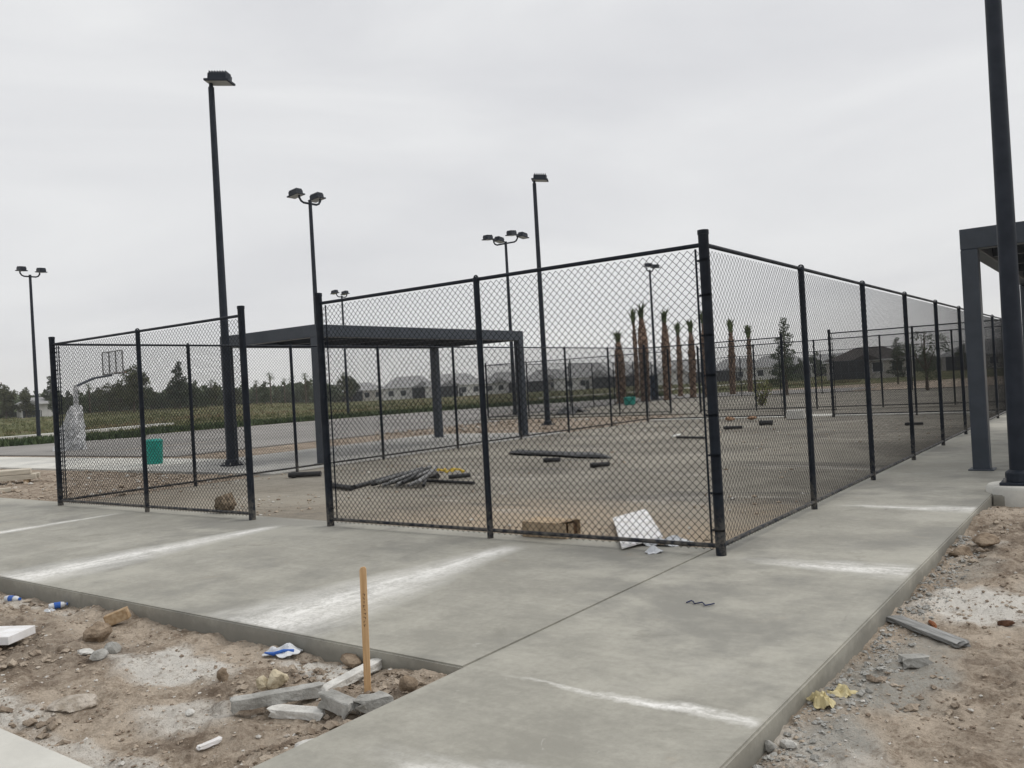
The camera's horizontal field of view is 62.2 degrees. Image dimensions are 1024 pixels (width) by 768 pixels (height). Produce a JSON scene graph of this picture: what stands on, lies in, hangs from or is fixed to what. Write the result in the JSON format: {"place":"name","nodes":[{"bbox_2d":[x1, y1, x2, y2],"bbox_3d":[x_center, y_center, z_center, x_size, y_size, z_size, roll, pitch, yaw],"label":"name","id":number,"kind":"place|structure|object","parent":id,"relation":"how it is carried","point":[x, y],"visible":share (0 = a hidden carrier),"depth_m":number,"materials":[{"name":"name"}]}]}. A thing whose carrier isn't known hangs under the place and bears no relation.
{"place":"outdoors","nodes":[
{"label":"outdoors","id":0,"kind":"place"},
{"bbox_2d":[0,728,91,767],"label":"sidewalk","id":1,"kind":"structure","parent":0,"point":[16,751],"depth_m":4.71,"materials":[{"name":"concrete"}]},
{"bbox_2d":[0,423,172,439],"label":"field path","id":2,"kind":"structure","parent":0,"point":[22,436],"depth_m":63.32,"materials":[{"name":"concrete"}]},
{"bbox_2d":[0,457,218,472],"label":"side path","id":3,"kind":"structure","parent":0,"point":[40,463],"depth_m":28.88,"materials":[{"name":"concrete"}]},
{"bbox_2d":[146,438,163,464],"bbox_3d":[-11.209,2.111,26.606,0.572,0.792,0.572,-3,0,36],"label":"plastic barrel","id":4,"kind":"object","parent":3,"relation":"on","point":[156,454],"visible":0.51,"depth_m":26.40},
{"bbox_2d":[0,370,1003,439],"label":"grass field","id":5,"kind":"structure","parent":0,"point":[48,418],"depth_m":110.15,"materials":[{"name":"plant"}]},
{"bbox_2d":[0,385,17,418],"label":"broadleaf tree","id":6,"kind":"object","parent":5,"relation":"on","point":[8,405],"visible":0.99,"depth_m":138.58,"materials":[{"name":"green plant"}]},
{"bbox_2d":[16,387,34,417],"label":"broadleaf tree","id":7,"kind":"object","parent":5,"relation":"on","point":[25,395],"visible":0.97,"depth_m":136.25,"materials":[{"name":"green plant"}]},
{"bbox_2d":[15,266,46,436],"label":"lamp post","id":8,"kind":"object","parent":5,"relation":"on","point":[39,271],"visible":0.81,"depth_m":56.14,"materials":[{"name":"metal"}]},
{"bbox_2d":[16,397,52,417],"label":"house","id":9,"kind":"structure","parent":5,"relation":"on","point":[43,409],"depth_m":138.28,"materials":[{"name":"paint"}]},
{"bbox_2d":[43,376,63,405],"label":"pine tree","id":10,"kind":"object","parent":5,"relation":"on","point":[47,396],"visible":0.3,"depth_m":140.30,"materials":[{"name":"green plant"}]},
{"bbox_2d":[96,382,120,411],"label":"broadleaf tree","id":11,"kind":"object","parent":5,"relation":"on","point":[106,390],"visible":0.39,"depth_m":153.42,"materials":[{"name":"green plant"}]},
{"bbox_2d":[109,379,128,411],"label":"broadleaf tree","id":12,"kind":"object","parent":5,"relation":"on","point":[112,401],"visible":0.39,"depth_m":144.87,"materials":[{"name":"green plant"}]},
{"bbox_2d":[117,364,150,412],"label":"tree","id":13,"kind":"object","parent":5,"relation":"on","point":[131,387],"visible":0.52,"depth_m":132.22,"materials":[{"name":"green plant"}]},
{"bbox_2d":[0,379,343,417],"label":"thicket","id":14,"kind":"object","parent":5,"relation":"on","point":[221,396],"visible":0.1,"depth_m":202.98,"materials":[{"name":"green plant"}]},
{"bbox_2d":[165,361,188,408],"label":"pine tree","id":15,"kind":"object","parent":5,"relation":"on","point":[180,384],"visible":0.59,"depth_m":139.18,"materials":[{"name":"green plant"}]},
{"bbox_2d":[187,380,205,407],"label":"broadleaf tree","id":16,"kind":"object","parent":5,"relation":"on","point":[194,390],"visible":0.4,"depth_m":144.50,"materials":[{"name":"green plant"}]},
{"bbox_2d":[257,381,272,402],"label":"broadleaf tree","id":17,"kind":"object","parent":5,"relation":"on","point":[267,393],"visible":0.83,"depth_m":148.55,"materials":[{"name":"green plant"}]},
{"bbox_2d":[0,392,663,446],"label":"ground cover","id":18,"kind":"object","parent":5,"relation":"on","point":[31,440],"visible":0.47,"depth_m":61.03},
{"bbox_2d":[331,290,349,412],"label":"lamp post","id":19,"kind":"object","parent":5,"relation":"on","point":[336,292],"visible":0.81,"depth_m":76.83,"materials":[{"name":"metal"}]},
{"bbox_2d":[336,372,353,401],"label":"broadleaf tree","id":20,"kind":"object","parent":5,"relation":"on","point":[349,388],"visible":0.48,"depth_m":200.94,"materials":[{"name":"green plant"}]},
{"bbox_2d":[335,382,381,401],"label":"house","id":21,"kind":"structure","parent":5,"relation":"on","point":[368,391],"depth_m":235.07,"materials":[{"name":"beige paint"}]},
{"bbox_2d":[381,376,430,399],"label":"house","id":22,"kind":"structure","parent":5,"relation":"on","point":[404,388],"depth_m":224.04,"materials":[{"name":"paint"}]},
{"bbox_2d":[423,373,485,397],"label":"house","id":23,"kind":"structure","parent":5,"relation":"on","point":[471,383],"depth_m":216.22,"materials":[{"name":"paint"}]},
{"bbox_2d":[485,371,525,393],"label":"house","id":24,"kind":"structure","parent":5,"relation":"on","point":[507,374],"depth_m":236.00,"materials":[{"name":"paint"}]},
{"bbox_2d":[526,369,560,391],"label":"house","id":25,"kind":"structure","parent":5,"relation":"on","point":[534,379],"depth_m":221.68,"materials":[{"name":"beige paint"}]},
{"bbox_2d":[553,363,615,390],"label":"house","id":26,"kind":"structure","parent":5,"relation":"on","point":[582,381],"depth_m":210.87,"materials":[{"name":"paint"}]},
{"bbox_2d":[657,359,700,384],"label":"house","id":27,"kind":"structure","parent":5,"relation":"on","point":[674,375],"depth_m":213.76,"materials":[{"name":"paint"}]},
{"bbox_2d":[716,358,755,381],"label":"house","id":28,"kind":"structure","parent":5,"relation":"on","point":[737,367],"depth_m":218.10,"materials":[{"name":"paint"}]},
{"bbox_2d":[744,354,813,379],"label":"house","id":29,"kind":"structure","parent":5,"relation":"on","point":[756,368],"depth_m":200.76,"materials":[{"name":"paint"}]},
{"bbox_2d":[822,346,912,379],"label":"house","id":30,"kind":"structure","parent":5,"relation":"on","point":[870,355],"depth_m":120.83,"materials":[{"name":"beige paint"}]},
{"bbox_2d":[0,376,1023,767],"bbox_3d":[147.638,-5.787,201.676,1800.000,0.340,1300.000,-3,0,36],"label":"ground","id":31,"kind":"structure","parent":0,"point":[866,736],"depth_m":5.60,"materials":[{"name":"soil"}]},
{"bbox_2d":[0,625,35,644],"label":"foam slab","id":32,"kind":"object","parent":31,"relation":"on","point":[9,635],"depth_m":7.17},
{"bbox_2d":[0,468,39,482],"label":"board stack","id":33,"kind":"object","parent":31,"relation":"on","point":[26,474],"visible":0.92,"depth_m":22.48,"materials":[{"name":"brown wood"}]},
{"bbox_2d":[46,693,97,712],"bbox_3d":[-2.905,2.125,5.612,0.308,0.121,0.196,-3,0,-29],"label":"crust slab","id":34,"kind":"object","parent":31,"relation":"on","point":[75,703],"depth_m":5.58,"materials":[{"name":"stone"}]},
{"bbox_2d":[82,621,111,641],"bbox_3d":[-3.461,2.090,7.079,0.223,0.207,0.206,-3,0,-13],"label":"clod","id":35,"kind":"object","parent":31,"relation":"on","point":[98,631],"visible":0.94,"depth_m":7.03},
{"bbox_2d":[89,648,108,660],"bbox_3d":[-3.174,2.091,6.538,0.108,0.088,0.174,-3,0,8],"label":"stone","id":36,"kind":"object","parent":31,"relation":"on","point":[99,654],"visible":0.99,"depth_m":6.50,"materials":[{"name":"stone"}]},
{"bbox_2d":[104,641,121,653],"bbox_3d":[-3.184,2.099,6.763,0.136,0.098,0.126,-3,0,0],"label":"stone","id":37,"kind":"object","parent":31,"relation":"on","point":[111,647],"visible":0.84,"depth_m":6.73,"materials":[{"name":"stone"}]},
{"bbox_2d":[103,606,130,625],"bbox_3d":[-3.533,2.083,7.601,0.217,0.153,0.090,-3,0,-14],"label":"wood block","id":38,"kind":"object","parent":31,"relation":"on","point":[117,616],"depth_m":7.56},
{"bbox_2d":[0,471,258,502],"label":"strip gravel","id":39,"kind":"structure","parent":31,"relation":"on","point":[13,489],"depth_m":20.79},
{"bbox_2d":[196,736,221,749],"bbox_3d":[-1.724,2.051,4.840,0.043,0.028,0.159,-3,0,36],"label":"white stick","id":40,"kind":"object","parent":31,"relation":"on","point":[210,743],"visible":1,"depth_m":4.83,"materials":[{"name":"plastic"}]},
{"bbox_2d":[217,667,228,681],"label":"clod","id":41,"kind":"object","parent":31,"relation":"on","point":[222,675],"visible":0.93,"depth_m":5.87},
{"bbox_2d":[0,594,446,767],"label":"gravel","id":42,"kind":"structure","parent":31,"relation":"on","point":[121,763],"depth_m":5.77,"materials":[{"name":"gravel"}]},
{"bbox_2d":[256,675,267,689],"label":"stone","id":43,"kind":"object","parent":31,"relation":"on","point":[261,682],"visible":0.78,"depth_m":5.70,"materials":[{"name":"stone"}]},
{"bbox_2d":[229,681,324,714],"bbox_3d":[-1.480,1.987,5.377,0.587,0.103,0.103,-3,0,-22],"label":"concrete chunk","id":44,"kind":"object","parent":31,"relation":"on","point":[267,698],"visible":0.92,"depth_m":5.34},
{"bbox_2d":[267,669,288,689],"bbox_3d":[-1.589,2.004,5.744,0.140,0.147,0.130,-3,0,3],"label":"stone","id":45,"kind":"object","parent":31,"relation":"on","point":[277,679],"visible":0.94,"depth_m":5.71,"materials":[{"name":"stone"}]},
{"bbox_2d":[262,643,302,657],"bbox_3d":[-1.717,1.993,6.384,0.291,0.069,0.207,-3,0,16],"label":"plastic film","id":46,"kind":"object","parent":31,"relation":"on","point":[286,650],"visible":1,"depth_m":6.33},
{"bbox_2d":[267,704,324,720],"bbox_3d":[-1.311,2.029,5.222,0.410,0.071,0.116,-3,0,18],"label":"concrete chunk","id":47,"kind":"object","parent":31,"relation":"on","point":[289,711],"visible":0.94,"depth_m":5.20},
{"bbox_2d":[317,689,360,719],"bbox_3d":[-1.040,1.928,5.115,0.130,0.116,0.364,-3,0,-43],"label":"concrete chunk","id":48,"kind":"object","parent":31,"relation":"on","point":[338,703],"visible":0.98,"depth_m":5.07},
{"bbox_2d":[129,432,565,475],"bbox_3d":[-4.505,2.275,28.050,6.572,0.280,13.392,-3,0,36],"label":"pergola pad","id":49,"kind":"object","parent":31,"relation":"on","point":[279,462],"visible":0.29,"depth_m":26.18,"materials":[{"name":"concrete"}]},
{"bbox_2d":[203,70,243,466],"bbox_3d":[-8.081,-3.271,24.043,0.944,11.174,0.600,-3,0,13],"label":"lamp post","id":50,"kind":"object","parent":49,"relation":"on","point":[218,78],"visible":0.79,"depth_m":24.00,"materials":[{"name":"metal"}]},
{"bbox_2d":[220,324,528,463],"bbox_3d":[-4.046,0.226,27.822,4.400,3.760,9.680,-3,0,36],"label":"shade shelter","id":51,"kind":"object","parent":49,"relation":"on","point":[302,335],"visible":0.47,"depth_m":26.04,"materials":[{"name":"paint"}]},
{"bbox_2d":[340,653,360,668],"bbox_3d":[-1.151,1.988,6.082,0.126,0.100,0.236,-3,0,-37],"label":"clod","id":52,"kind":"object","parent":31,"relation":"on","point":[351,660],"visible":0.92,"depth_m":6.03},
{"bbox_2d":[321,658,381,690],"bbox_3d":[-1.076,1.970,5.710,0.111,0.069,0.654,-3,0,27],"label":"concrete chunk","id":53,"kind":"object","parent":31,"relation":"on","point":[354,675],"visible":0.8,"depth_m":5.67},
{"bbox_2d":[0,498,712,674],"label":"concrete apron","id":54,"kind":"object","parent":31,"relation":"on","point":[446,601],"visible":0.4,"depth_m":8.56,"materials":[{"name":"concrete"}]},
{"bbox_2d":[48,305,255,519],"bbox_3d":[-6.410,0.625,14.636,6.034,3.355,0.112,-3,0,36],"label":"chain link fence","id":55,"kind":"object","parent":54,"relation":"on","point":[246,420],"visible":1,"depth_m":14.49,"materials":[{"name":"black metal"}]},
{"bbox_2d":[314,229,726,555],"bbox_3d":[-0.309,0.269,10.159,5.844,3.355,0.112,-3,0,36],"label":"chain link fence","id":56,"kind":"object","parent":54,"relation":"on","point":[705,295],"visible":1,"depth_m":9.81,"materials":[{"name":"black metal"}]},
{"bbox_2d":[613,509,662,548],"bbox_3d":[1.468,1.684,10.026,0.479,0.088,2.155,-3,0,4],"label":"white board","id":57,"kind":"object","parent":54,"relation":"on","point":[631,521],"visible":0.71,"depth_m":9.96,"materials":[{"name":"plastic"}]},
{"bbox_2d":[359,566,370,692],"bbox_3d":[-0.916,1.601,5.320,0.042,0.910,0.015,-3,-1,-2],"label":"survey stake","id":58,"kind":"object","parent":31,"relation":"on","point":[365,628],"visible":0.94,"depth_m":5.32,"materials":[{"name":"brown wood"}]},
{"bbox_2d":[353,691,393,712],"bbox_3d":[-0.833,1.899,5.058,0.246,0.103,0.130,-3,0,-26],"label":"concrete chunk","id":59,"kind":"object","parent":31,"relation":"on","point":[367,703],"visible":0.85,"depth_m":5.01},
{"bbox_2d":[399,675,417,691],"bbox_3d":[-0.643,1.869,5.289,0.124,0.118,0.112,-3,0,-29],"label":"clod","id":60,"kind":"object","parent":31,"relation":"on","point":[408,683],"visible":0.93,"depth_m":5.25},
{"bbox_2d":[0,387,873,456],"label":"asphalt lot","id":61,"kind":"structure","parent":31,"relation":"on","point":[41,450],"depth_m":44.96,"materials":[{"name":"asphalt"}]},
{"bbox_2d":[52,350,125,451],"bbox_3d":[-19.925,0.738,40.052,1.860,4.590,3.746,-3,0,36],"label":"basketball hoop","id":62,"kind":"object","parent":61,"relation":"on","point":[75,425],"visible":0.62,"depth_m":39.17,"materials":[{"name":"plastic"}]},
{"bbox_2d":[287,188,325,323],"bbox_3d":[-9.185,-3.266,39.318,0.815,11.374,1.726,-3,0,36],"label":"lamp post","id":63,"kind":"object","parent":61,"relation":"on","point":[316,197],"visible":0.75,"depth_m":39.14,"materials":[{"name":"metal"}]},
{"bbox_2d":[482,230,528,413],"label":"lamp post","id":64,"kind":"object","parent":61,"relation":"on","point":[521,235],"visible":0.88,"depth_m":53.03,"materials":[{"name":"metal"}]},
{"bbox_2d":[610,330,626,402],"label":"planted palm","id":65,"kind":"object","parent":61,"relation":"on","point":[617,338],"visible":0.54,"depth_m":65.13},
{"bbox_2d":[628,308,639,397],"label":"planted palm","id":66,"kind":"object","parent":61,"relation":"on","point":[634,338],"visible":0.55,"depth_m":82.89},
{"bbox_2d":[635,301,650,401],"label":"planted palm","id":67,"kind":"object","parent":61,"relation":"on","point":[640,334],"visible":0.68,"depth_m":66.94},
{"bbox_2d":[644,263,660,399],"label":"lamp post","id":68,"kind":"object","parent":61,"relation":"on","point":[646,265],"visible":0.67,"depth_m":70.83,"materials":[{"name":"metal"}]},
{"bbox_2d":[672,321,683,395],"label":"planted palm","id":69,"kind":"object","parent":61,"relation":"on","point":[680,369],"visible":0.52,"depth_m":78.38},
{"bbox_2d":[686,320,696,396],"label":"planted palm","id":70,"kind":"object","parent":61,"relation":"on","point":[692,354],"visible":0.61,"depth_m":72.17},
{"bbox_2d":[725,318,735,393],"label":"planted palm","id":71,"kind":"object","parent":61,"relation":"on","point":[730,329],"visible":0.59,"depth_m":75.31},
{"bbox_2d":[742,324,753,391],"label":"planted palm","id":72,"kind":"object","parent":61,"relation":"on","point":[748,348],"visible":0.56,"depth_m":80.79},
{"bbox_2d":[0,507,1023,767],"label":"soil clods","id":73,"kind":"object","parent":31,"relation":"on","point":[50,723],"visible":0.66,"depth_m":5.40,"materials":[{"name":"soil"}]},
{"bbox_2d":[375,415,675,434],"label":"pavement","id":74,"kind":"structure","parent":31,"relation":"on","point":[491,426],"depth_m":39.72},
{"bbox_2d":[531,173,553,424],"bbox_3d":[1.448,-3.769,37.679,0.944,11.174,0.600,-3,0,13],"label":"lamp post","id":75,"kind":"object","parent":31,"relation":"on","point":[539,177],"visible":0.78,"depth_m":37.63,"materials":[{"name":"metal"}]},
{"bbox_2d":[487,361,663,416],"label":"chain link fence","id":76,"kind":"object","parent":31,"relation":"on","point":[654,373],"visible":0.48,"depth_m":58.28,"materials":[{"name":"black metal"}]},
{"bbox_2d":[252,413,1008,767],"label":"concrete walk","id":77,"kind":"structure","parent":31,"relation":"on","point":[660,671],"depth_m":5.52,"materials":[{"name":"concrete"}]},
{"bbox_2d":[699,244,1005,545],"bbox_3d":[9.246,-0.246,18.375,0.112,3.355,24.670,-3,0,36],"label":"chain link fence","id":78,"kind":"object","parent":77,"relation":"on","point":[994,358],"visible":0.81,"depth_m":12.97,"materials":[{"name":"black metal"}]},
{"bbox_2d":[779,739,797,749],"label":"stone","id":79,"kind":"object","parent":31,"relation":"on","point":[786,744],"visible":0.98,"depth_m":4.34,"materials":[{"name":"stone"}]},
{"bbox_2d":[806,690,835,708],"bbox_3d":[1.751,1.775,4.787,0.134,0.067,0.194,-3,0,2],"label":"crumpled paper","id":80,"kind":"object","parent":31,"relation":"on","point":[822,699],"visible":1,"depth_m":4.75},
{"bbox_2d":[650,411,992,420],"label":"back curb","id":81,"kind":"structure","parent":31,"relation":"on","point":[813,415],"depth_m":32.98,"materials":[{"name":"concrete"}]},
{"bbox_2d":[827,684,857,697],"bbox_3d":[1.930,1.796,4.986,0.194,0.073,0.134,-3,0,-37],"label":"crumpled paper","id":82,"kind":"object","parent":31,"relation":"on","point":[841,690],"visible":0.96,"depth_m":4.96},
{"bbox_2d":[752,535,980,767],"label":"slurry crumbs","id":83,"kind":"object","parent":31,"relation":"on","point":[860,693],"visible":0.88,"depth_m":5.40,"materials":[{"name":"grey concrete"}]},
{"bbox_2d":[898,653,933,669],"bbox_3d":[2.627,1.805,5.525,0.219,0.080,0.117,-3,0,-2],"label":"concrete chunk","id":84,"kind":"object","parent":31,"relation":"on","point":[917,660],"visible":0.95,"depth_m":5.49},
{"bbox_2d":[886,615,970,647],"bbox_3d":[2.980,1.778,6.127,0.145,0.043,0.763,-3,0,-13],"label":"weathered plank","id":85,"kind":"object","parent":31,"relation":"on","point":[931,632],"visible":0.98,"depth_m":6.06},
{"bbox_2d":[948,546,972,556],"bbox_3d":[4.405,1.664,8.330,0.238,0.148,0.162,-3,0,9],"label":"clod","id":86,"kind":"object","parent":31,"relation":"on","point":[962,550],"visible":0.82,"depth_m":8.29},
{"bbox_2d":[971,532,999,546],"bbox_3d":[4.744,1.564,8.495,0.241,0.144,0.312,-3,0,2],"label":"clod","id":87,"kind":"object","parent":31,"relation":"on","point":[984,539],"visible":0.99,"depth_m":8.42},
{"bbox_2d":[993,494,1004,505],"bbox_3d":[13.565,1.224,15.176,6.992,0.278,14.772,-3,0,36],"label":"shelter pad","id":88,"kind":"object","parent":31,"relation":"on","point":[998,500],"visible":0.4,"depth_m":11.24,"materials":[{"name":"concrete"}]},
{"bbox_2d":[959,221,1023,470],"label":"shade shelter","id":89,"kind":"object","parent":88,"relation":"on","point":[978,245],"visible":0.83,"depth_m":13.84,"materials":[{"name":"paint"}]},
{"bbox_2d":[986,481,1023,507],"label":"lamp footing","id":90,"kind":"object","parent":88,"relation":"on","point":[1014,496],"visible":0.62,"depth_m":11.16,"materials":[{"name":"concrete"}]},
{"bbox_2d":[984,0,1023,485],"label":"lamp post","id":91,"kind":"object","parent":90,"relation":"on","point":[1012,334],"visible":1,"depth_m":11.37,"materials":[{"name":"metal"}]},
{"bbox_2d":[0,0,1023,396],"label":"sky","id":92,"kind":"structure","parent":0,"point":[848,139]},
{"bbox_2d":[85,405,1004,548],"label":"court floor","id":93,"kind":"structure","parent":0,"point":[283,487],"depth_m":16.14,"materials":[{"name":"concrete"}]},
{"bbox_2d":[215,492,236,510],"bbox_3d":[-4.707,1.977,13.954,0.328,0.361,0.361,-3,0,36],"label":"straw clump","id":94,"kind":"object","parent":93,"relation":"on","point":[225,501],"visible":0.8,"depth_m":13.84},
{"bbox_2d":[288,471,321,477],"bbox_3d":[-4.729,2.063,19.383,0.750,0.150,0.150,-3,0,5],"label":"pipe offcut","id":95,"kind":"object","parent":93,"relation":"on","point":[303,474],"visible":1,"depth_m":19.34,"materials":[{"name":"black plastic"}]},
{"bbox_2d":[50,343,648,499],"bbox_3d":[-1.546,0.384,26.293,0.112,3.355,24.670,-3,0,36],"label":"chain link fence","id":96,"kind":"object","parent":93,"relation":"on","point":[297,467],"visible":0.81,"depth_m":21.90,"materials":[{"name":"black metal"}]},
{"bbox_2d":[412,479,474,484],"bbox_3d":[-1.364,1.896,16.519,1.755,0.064,0.064,-3,0,42],"label":"pipe","id":97,"kind":"object","parent":93,"relation":"on","point":[450,481],"visible":0.53,"depth_m":16.31,"materials":[{"name":"black plastic"}]},
{"bbox_2d":[119,415,957,540],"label":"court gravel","id":98,"kind":"structure","parent":93,"relation":"on","point":[509,525],"depth_m":15.86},
{"bbox_2d":[522,517,580,538],"bbox_3d":[0.487,1.703,10.113,0.655,0.198,0.350,-3,0,33],"label":"cardboard box","id":99,"kind":"object","parent":93,"relation":"on","point":[560,524],"visible":0.65,"depth_m":10.04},
{"bbox_2d":[510,449,610,457],"bbox_3d":[1.137,1.749,21.416,0.682,0.120,3.995,-3,0,-37],"label":"bundle","id":100,"kind":"object","parent":93,"relation":"on","point":[577,454],"visible":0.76,"depth_m":21.02,"materials":[{"name":"black plastic"}]},
{"bbox_2d":[644,535,692,546],"bbox_3d":[1.689,1.688,9.161,0.560,0.091,0.268,-3,0,13],"label":"plastic bag","id":101,"kind":"object","parent":93,"relation":"on","point":[676,538],"visible":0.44,"depth_m":9.13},
{"bbox_2d":[644,334,786,419],"bbox_3d":[8.077,-0.135,34.453,6.010,3.355,0.112,-3,0,36],"label":"chain link fence","id":102,"kind":"object","parent":93,"relation":"on","point":[783,378],"visible":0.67,"depth_m":34.05,"materials":[{"name":"black metal"}]},
{"bbox_2d":[696,326,1022,411],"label":"chain link fence","id":103,"kind":"object","parent":93,"relation":"on","point":[756,408],"visible":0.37,"depth_m":38.29,"materials":[{"name":"black metal"}]},
{"bbox_2d":[827,319,1005,416],"bbox_3d":[14.194,-0.492,29.965,5.810,3.355,0.112,-3,0,36],"label":"chain link fence","id":104,"kind":"object","parent":93,"relation":"on","point":[830,363],"visible":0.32,"depth_m":30.60,"materials":[{"name":"black metal"}]},
{"bbox_2d":[488,387,1004,419],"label":"court floor","id":105,"kind":"structure","parent":0,"point":[687,404],"depth_m":48.20,"materials":[{"name":"concrete"}]},
{"bbox_2d":[484,349,671,418],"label":"chain link fence","id":106,"kind":"object","parent":105,"relation":"on","point":[616,362],"visible":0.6,"depth_m":45.53,"materials":[{"name":"black metal"}]},
{"bbox_2d":[659,307,671,399],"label":"planted palm","id":107,"kind":"object","parent":105,"relation":"on","point":[665,335],"visible":0.62,"depth_m":67.72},
{"bbox_2d":[768,317,803,394],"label":"pine tree","id":108,"kind":"object","parent":105,"relation":"on","point":[787,351],"visible":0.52,"depth_m":62.63,"materials":[{"name":"green plant"}]},
{"bbox_2d":[671,339,999,398],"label":"chain link fence","id":109,"kind":"object","parent":105,"relation":"on","point":[683,391],"visible":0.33,"depth_m":62.64,"materials":[{"name":"black metal"}]},
{"bbox_2d":[894,331,949,388],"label":"broadleaf tree","id":110,"kind":"object","parent":105,"relation":"on","point":[898,349],"visible":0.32,"depth_m":55.71,"materials":[{"name":"green plant"}]},
{"bbox_2d":[766,506,1023,767],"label":"gravel","id":111,"kind":"structure","parent":0,"point":[796,737],"depth_m":5.23,"materials":[{"name":"gravel"}]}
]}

